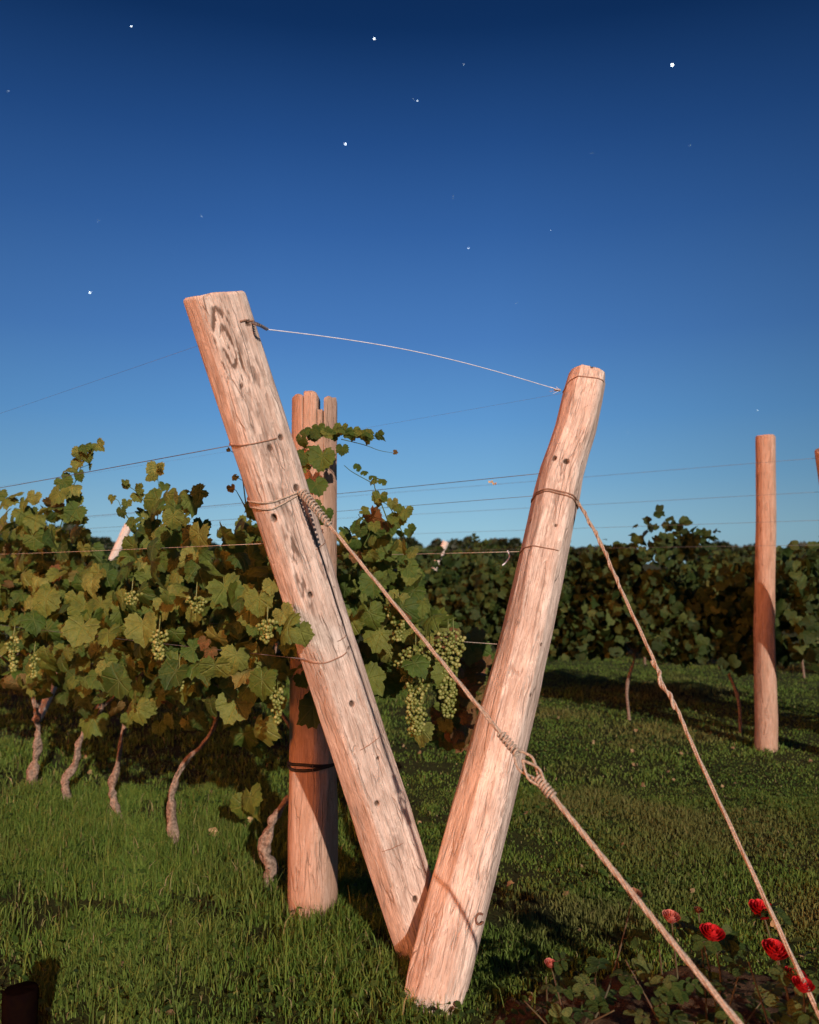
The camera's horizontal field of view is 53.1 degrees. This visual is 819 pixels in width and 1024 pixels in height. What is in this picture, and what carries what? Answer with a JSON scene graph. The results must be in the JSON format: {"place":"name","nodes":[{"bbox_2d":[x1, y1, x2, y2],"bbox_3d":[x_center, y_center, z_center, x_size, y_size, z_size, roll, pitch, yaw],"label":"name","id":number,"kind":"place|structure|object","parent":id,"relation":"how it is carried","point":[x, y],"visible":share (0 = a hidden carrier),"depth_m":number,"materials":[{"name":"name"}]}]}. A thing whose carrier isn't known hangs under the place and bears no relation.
{"place":"outdoors","nodes":[
{"label":"outdoors","id":0,"kind":"place"},
{"bbox_2d":[0,778,538,1023],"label":"tall grass","id":1,"kind":"structure","parent":0,"point":[332,1010],"depth_m":3.06,"materials":[{"name":"green plant"}]},
{"bbox_2d":[0,564,818,1023],"bbox_3d":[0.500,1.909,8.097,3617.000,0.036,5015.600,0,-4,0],"label":"ground","id":2,"kind":"structure","parent":0,"point":[438,768],"depth_m":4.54,"materials":[{"name":"green plant"}]},
{"bbox_2d":[1,981,38,1023],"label":"short stake","id":3,"kind":"object","parent":2,"relation":"on","point":[19,1004],"visible":1,"depth_m":2.14,"materials":[{"name":"black wood"}]},
{"bbox_2d":[0,522,46,534],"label":"tree","id":4,"kind":"object","parent":2,"relation":"on","point":[12,528],"visible":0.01,"depth_m":78.73,"materials":[{"name":"green plant"}]},
{"bbox_2d":[14,523,111,562],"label":"tree","id":5,"kind":"object","parent":2,"relation":"on","point":[71,526],"depth_m":78.36,"materials":[{"name":"green plant"}]},
{"bbox_2d":[0,438,138,788],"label":"grapevine","id":6,"kind":"object","parent":2,"relation":"on","point":[63,489],"visible":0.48,"depth_m":3.77,"materials":[{"name":"green plant"}]},
{"bbox_2d":[32,524,130,721],"bbox_3d":[-2.943,1.013,7.351,0.880,1.833,0.082,0,-4,0],"label":"pale stake","id":7,"kind":"object","parent":2,"relation":"on","point":[114,553],"visible":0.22,"depth_m":7.36,"materials":[{"name":"grey wood"}]},
{"bbox_2d":[0,463,177,802],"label":"grapevine","id":8,"kind":"object","parent":2,"relation":"on","point":[8,608],"visible":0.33,"depth_m":4.45,"materials":[{"name":"green plant"}]},
{"bbox_2d":[92,536,115,549],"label":"tree","id":9,"kind":"object","parent":2,"relation":"on","point":[107,542],"visible":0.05,"depth_m":85.46,"materials":[{"name":"green plant"}]},
{"bbox_2d":[0,483,221,818],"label":"grapevine","id":10,"kind":"object","parent":2,"relation":"on","point":[192,502],"visible":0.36,"depth_m":4.19,"materials":[{"name":"green plant"}]},
{"bbox_2d":[0,447,289,848],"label":"grapevine","id":11,"kind":"object","parent":2,"relation":"on","point":[94,578],"visible":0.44,"depth_m":3.78,"materials":[{"name":"green plant"}]},
{"bbox_2d":[209,827,218,835],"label":"dry leaf","id":12,"kind":"object","parent":2,"relation":"on","point":[215,831],"visible":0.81,"depth_m":4.14,"materials":[{"name":"beige plant"}]},
{"bbox_2d":[208,542,220,552],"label":"tree","id":13,"kind":"object","parent":2,"relation":"on","point":[211,547],"visible":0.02,"depth_m":92.00,"materials":[{"name":"green plant"}]},
{"bbox_2d":[31,422,492,891],"bbox_3d":[-0.294,0.675,3.514,1.493,1.995,2.156,-3,-5,41],"label":"grapevine","id":14,"kind":"object","parent":2,"relation":"on","point":[238,583],"visible":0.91,"depth_m":3.14,"materials":[{"name":"green plant"}]},
{"bbox_2d":[183,291,431,960],"bbox_3d":[-0.229,0.561,2.669,0.204,2.390,1.162,-3,-5,43],"label":"leaning pole","id":15,"kind":"object","parent":2,"relation":"on","point":[240,377],"visible":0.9,"depth_m":2.53,"materials":[{"name":"brown wood"}]},
{"bbox_2d":[11,346,195,409],"bbox_3d":[-11.583,0.165,12.595,29.992,0.021,0.001,-3,-5,43],"label":"trellis wire","id":16,"kind":"object","parent":15,"relation":"attached to","point":[102,378],"visible":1,"depth_m":2.77,"materials":[{"name":"metal"}]},
{"bbox_2d":[0,543,262,554],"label":"trellis wire","id":17,"kind":"object","parent":15,"relation":"attached to","point":[144,548],"visible":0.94,"depth_m":3.04,"materials":[{"name":"grey metal"}]},
{"bbox_2d":[0,437,278,487],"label":"trellis wire","id":18,"kind":"object","parent":15,"relation":"attached to","point":[157,459],"visible":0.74,"depth_m":2.66,"materials":[{"name":"metal"}]},
{"bbox_2d":[1,625,346,663],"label":"trellis wire","id":19,"kind":"object","parent":15,"relation":"attached to","point":[250,653],"visible":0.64,"depth_m":2.64,"materials":[{"name":"metal"}]},
{"bbox_2d":[240,319,560,393],"bbox_3d":[0.067,-0.508,2.749,1.383,0.043,0.068,3,-5,-39],"label":"twine","id":20,"kind":"object","parent":15,"relation":"attached to","point":[253,322],"visible":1,"depth_m":2.59,"materials":[{"name":"fabric"}]},
{"bbox_2d":[247,489,742,1023],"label":"guy wire","id":21,"kind":"object","parent":15,"relation":"attached to","point":[541,783],"visible":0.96,"depth_m":1.84,"materials":[{"name":"rope"},{"name":"natural fibre"}]},
{"bbox_2d":[287,391,337,920],"bbox_3d":[-0.394,0.617,3.372,0.209,2.222,0.212,0,-4,0],"label":"wooden post","id":22,"kind":"object","parent":2,"relation":"on","point":[313,841],"visible":0.52,"depth_m":3.27,"materials":[{"name":"red wood"}]},
{"bbox_2d":[337,561,358,606],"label":"grapevine","id":23,"kind":"object","parent":2,"relation":"on","point":[343,567],"depth_m":9.68,"materials":[{"name":"green plant"}]},
{"bbox_2d":[349,564,458,635],"bbox_3d":[-0.121,1.220,9.557,1.468,1.663,1.284,-3,-5,44],"label":"grapevine","id":24,"kind":"object","parent":2,"relation":"on","point":[367,602],"visible":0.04,"depth_m":9.33,"materials":[{"name":"green plant"}]},
{"bbox_2d":[0,716,815,1022],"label":"leaf litter","id":25,"kind":"object","parent":2,"relation":"on","point":[564,894],"visible":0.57,"depth_m":3.55,"materials":[{"name":"brown plant"}]},
{"bbox_2d":[392,536,423,548],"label":"tree","id":26,"kind":"object","parent":2,"relation":"on","point":[412,541],"visible":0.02,"depth_m":108.60,"materials":[{"name":"green plant"}]},
{"bbox_2d":[0,694,818,1023],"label":"weeds","id":27,"kind":"object","parent":2,"relation":"on","point":[18,970],"visible":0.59,"depth_m":3.55,"materials":[{"name":"green plant"}]},
{"bbox_2d":[432,540,448,570],"bbox_3d":[0.074,1.217,9.944,0.809,1.747,0.091,0,-4,0],"label":"pale stake","id":28,"kind":"object","parent":2,"relation":"on","point":[444,544],"visible":0.12,"depth_m":9.96,"materials":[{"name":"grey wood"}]},
{"bbox_2d":[430,535,478,565],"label":"tree","id":29,"kind":"object","parent":2,"relation":"on","point":[453,544],"visible":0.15,"depth_m":92.57,"materials":[{"name":"green plant"}]},
{"bbox_2d":[395,545,514,663],"bbox_3d":[0.544,1.169,8.851,1.501,1.670,1.232,-3,-5,40],"label":"grapevine","id":30,"kind":"object","parent":2,"relation":"on","point":[448,592],"visible":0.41,"depth_m":8.60,"materials":[{"name":"green plant"}]},
{"bbox_2d":[438,533,507,591],"bbox_3d":[1.047,1.332,13.455,1.465,1.922,1.819,3,-5,-43],"label":"grapevine","id":31,"kind":"object","parent":2,"relation":"on","point":[471,558],"visible":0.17,"depth_m":12.88,"materials":[{"name":"green plant"}]},
{"bbox_2d":[468,546,518,586],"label":"grapevine","id":32,"kind":"object","parent":2,"relation":"on","point":[499,561],"visible":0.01,"depth_m":12.85,"materials":[{"name":"green plant"}]},
{"bbox_2d":[478,537,521,571],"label":"tree","id":33,"kind":"object","parent":2,"relation":"on","point":[514,544],"visible":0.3,"depth_m":88.32,"materials":[{"name":"green plant"}]},
{"bbox_2d":[403,364,604,1016],"bbox_3d":[0.395,0.550,2.928,1.003,2.295,0.244,3,-4,-36],"label":"leaning pole","id":34,"kind":"object","parent":2,"relation":"on","point":[451,926],"visible":0.98,"depth_m":2.81,"materials":[{"name":"brown wood"}]},
{"bbox_2d":[14,473,539,521],"bbox_3d":[-10.464,0.500,13.367,29.992,0.023,0.002,-3,-5,43],"label":"trellis wire","id":35,"kind":"object","parent":34,"relation":"attached to","point":[383,489],"visible":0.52,"depth_m":3.58,"materials":[{"name":"metal"}]},
{"bbox_2d":[65,496,529,529],"bbox_3d":[-10.489,0.587,13.350,29.992,0.022,0.002,-3,-5,43],"label":"trellis wire","id":36,"kind":"object","parent":34,"relation":"attached to","point":[360,509],"visible":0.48,"depth_m":3.52,"materials":[{"name":"metal"}]},
{"bbox_2d":[5,376,603,485],"bbox_3d":[-10.251,0.154,13.470,30.143,0.090,0.153,-3,-5,43],"label":"trellis wire","id":37,"kind":"object","parent":34,"relation":"attached to","point":[465,410],"visible":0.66,"depth_m":3.29,"materials":[{"name":"metal"}]},
{"bbox_2d":[53,545,558,559],"bbox_3d":[-10.444,0.802,13.280,30.151,0.074,0.172,-3,-5,43],"label":"trellis wire","id":38,"kind":"object","parent":34,"relation":"attached to","point":[455,553],"visible":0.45,"depth_m":3.19,"materials":[{"name":"grey metal"}]},
{"bbox_2d":[210,623,498,644],"bbox_3d":[-10.641,1.129,13.188,29.992,0.023,0.002,-3,-5,43],"label":"trellis wire","id":39,"kind":"object","parent":34,"relation":"attached to","point":[434,639],"visible":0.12,"depth_m":3.06,"materials":[{"name":"grey metal"}]},
{"bbox_2d":[531,488,818,1018],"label":"guy wire","id":40,"kind":"object","parent":34,"relation":"attached to","point":[662,686],"visible":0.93,"depth_m":2.36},
{"bbox_2d":[448,544,604,706],"bbox_3d":[1.277,1.125,8.157,1.486,1.672,1.157,-3,-5,44],"label":"grapevine","id":41,"kind":"object","parent":2,"relation":"on","point":[494,603],"visible":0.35,"depth_m":8.02,"materials":[{"name":"green plant"}]},
{"bbox_2d":[569,546,587,564],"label":"tree","id":42,"kind":"object","parent":2,"relation":"on","point":[576,553],"visible":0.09,"depth_m":103.40,"materials":[{"name":"green plant"}]},
{"bbox_2d":[577,553,597,593],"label":"grapevine","id":43,"kind":"object","parent":2,"relation":"on","point":[583,586],"depth_m":11.82,"materials":[{"name":"green plant"}]},
{"bbox_2d":[548,505,720,719],"bbox_3d":[2.046,0.945,7.264,1.465,1.922,1.819,3,-5,-43],"label":"grapevine","id":44,"kind":"object","parent":2,"relation":"on","point":[608,619],"visible":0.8,"depth_m":7.14,"materials":[{"name":"green plant"}]},
{"bbox_2d":[584,548,697,663],"bbox_3d":[3.310,1.337,11.536,1.501,1.670,1.232,-3,-5,40],"label":"grapevine","id":45,"kind":"object","parent":2,"relation":"on","point":[594,558],"visible":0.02,"depth_m":11.62,"materials":[{"name":"green plant"}]},
{"bbox_2d":[492,965,811,1023],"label":"soil","id":46,"kind":"structure","parent":2,"relation":"on","point":[694,1006],"depth_m":2.55,"materials":[{"name":"brown soil"}]},
{"bbox_2d":[524,887,650,1023],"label":"rose bush","id":47,"kind":"object","parent":46,"relation":"on","point":[596,997],"visible":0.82,"depth_m":2.32,"materials":[{"name":"green plant"}]},
{"bbox_2d":[609,906,779,1023],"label":"rose bush","id":48,"kind":"object","parent":46,"relation":"on","point":[709,938],"visible":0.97,"depth_m":2.23,"materials":[{"name":"green plant"}]},
{"bbox_2d":[722,899,818,1023],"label":"rose bush","id":49,"kind":"object","parent":46,"relation":"on","point":[785,975],"visible":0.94,"depth_m":2.05,"materials":[{"name":"green plant"}]},
{"bbox_2d":[678,546,754,669],"bbox_3d":[4.080,1.291,10.808,1.486,1.672,1.157,-3,-5,44],"label":"grapevine","id":50,"kind":"object","parent":2,"relation":"on","point":[728,558],"visible":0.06,"depth_m":10.52,"materials":[{"name":"green plant"}]},
{"bbox_2d":[685,539,751,563],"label":"tree","id":51,"kind":"object","parent":2,"relation":"on","point":[733,548],"visible":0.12,"depth_m":97.77,"materials":[{"name":"green plant"}]},
{"bbox_2d":[634,529,818,733],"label":"grapevine","id":52,"kind":"object","parent":2,"relation":"on","point":[715,618],"visible":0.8,"depth_m":6.54,"materials":[{"name":"green plant"}]},
{"bbox_2d":[737,543,754,560],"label":"tree","id":53,"kind":"object","parent":2,"relation":"on","point":[749,546],"visible":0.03,"depth_m":97.95,"materials":[{"name":"green plant"}]},
{"bbox_2d":[753,434,777,751],"bbox_3d":[2.705,0.649,6.229,0.221,2.484,0.166,0,-4,0],"label":"wooden post","id":54,"kind":"object","parent":2,"relation":"on","point":[765,708],"visible":0.99,"depth_m":6.18,"materials":[{"name":"brown wood"}]},
{"bbox_2d":[786,541,806,547],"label":"tree","id":55,"kind":"object","parent":2,"relation":"on","point":[802,545],"visible":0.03,"depth_m":93.02,"materials":[{"name":"green plant"}]},
{"bbox_2d":[775,541,818,678],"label":"grapevine","id":56,"kind":"object","parent":2,"relation":"on","point":[791,580],"visible":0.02,"depth_m":9.97,"materials":[{"name":"green plant"}]},
{"bbox_2d":[804,581,818,695],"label":"grapevine","id":57,"kind":"object","parent":2,"relation":"on","point":[813,667],"visible":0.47,"depth_m":6.16,"materials":[{"name":"green plant"}]},
{"bbox_2d":[814,448,818,480],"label":"leaning pole","id":58,"kind":"object","parent":2,"relation":"on","point":[816,451],"visible":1,"depth_m":5.24,"materials":[{"name":"red wood"}]},
{"bbox_2d":[15,458,813,523],"bbox_3d":[-12.021,0.507,18.849,39.990,0.002,0.002,-3,-5,43],"label":"trellis wire","id":59,"kind":"object","parent":58,"relation":"attached to","point":[531,481],"visible":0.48,"depth_m":6.26,"materials":[{"name":"metal"}]},
{"bbox_2d":[91,520,818,544],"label":"trellis wire","id":60,"kind":"object","parent":58,"relation":"attached to","point":[607,527],"visible":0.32,"depth_m":6.25,"materials":[{"name":"metal"}]},
{"bbox_2d":[102,492,811,531],"bbox_3d":[-11.963,0.721,18.903,39.990,0.002,0.002,-3,-5,43],"label":"trellis wire","id":61,"kind":"object","parent":58,"relation":"attached to","point":[589,504],"visible":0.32,"depth_m":6.17,"materials":[{"name":"metal"}]},
{"bbox_2d":[421,545,795,550],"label":"trellis wire","id":62,"kind":"object","parent":58,"relation":"attached to","point":[632,547],"visible":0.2,"depth_m":6.28,"materials":[{"name":"metal"}]},
{"bbox_2d":[0,651,818,788],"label":"grass","id":63,"kind":"structure","parent":0,"point":[13,762],"depth_m":6.51,"materials":[{"name":"green plant"}]},
{"bbox_2d":[0,0,818,563],"label":"sky","id":64,"kind":"structure","parent":0,"point":[550,202],"materials":[{"name":"blue"}]}
]}

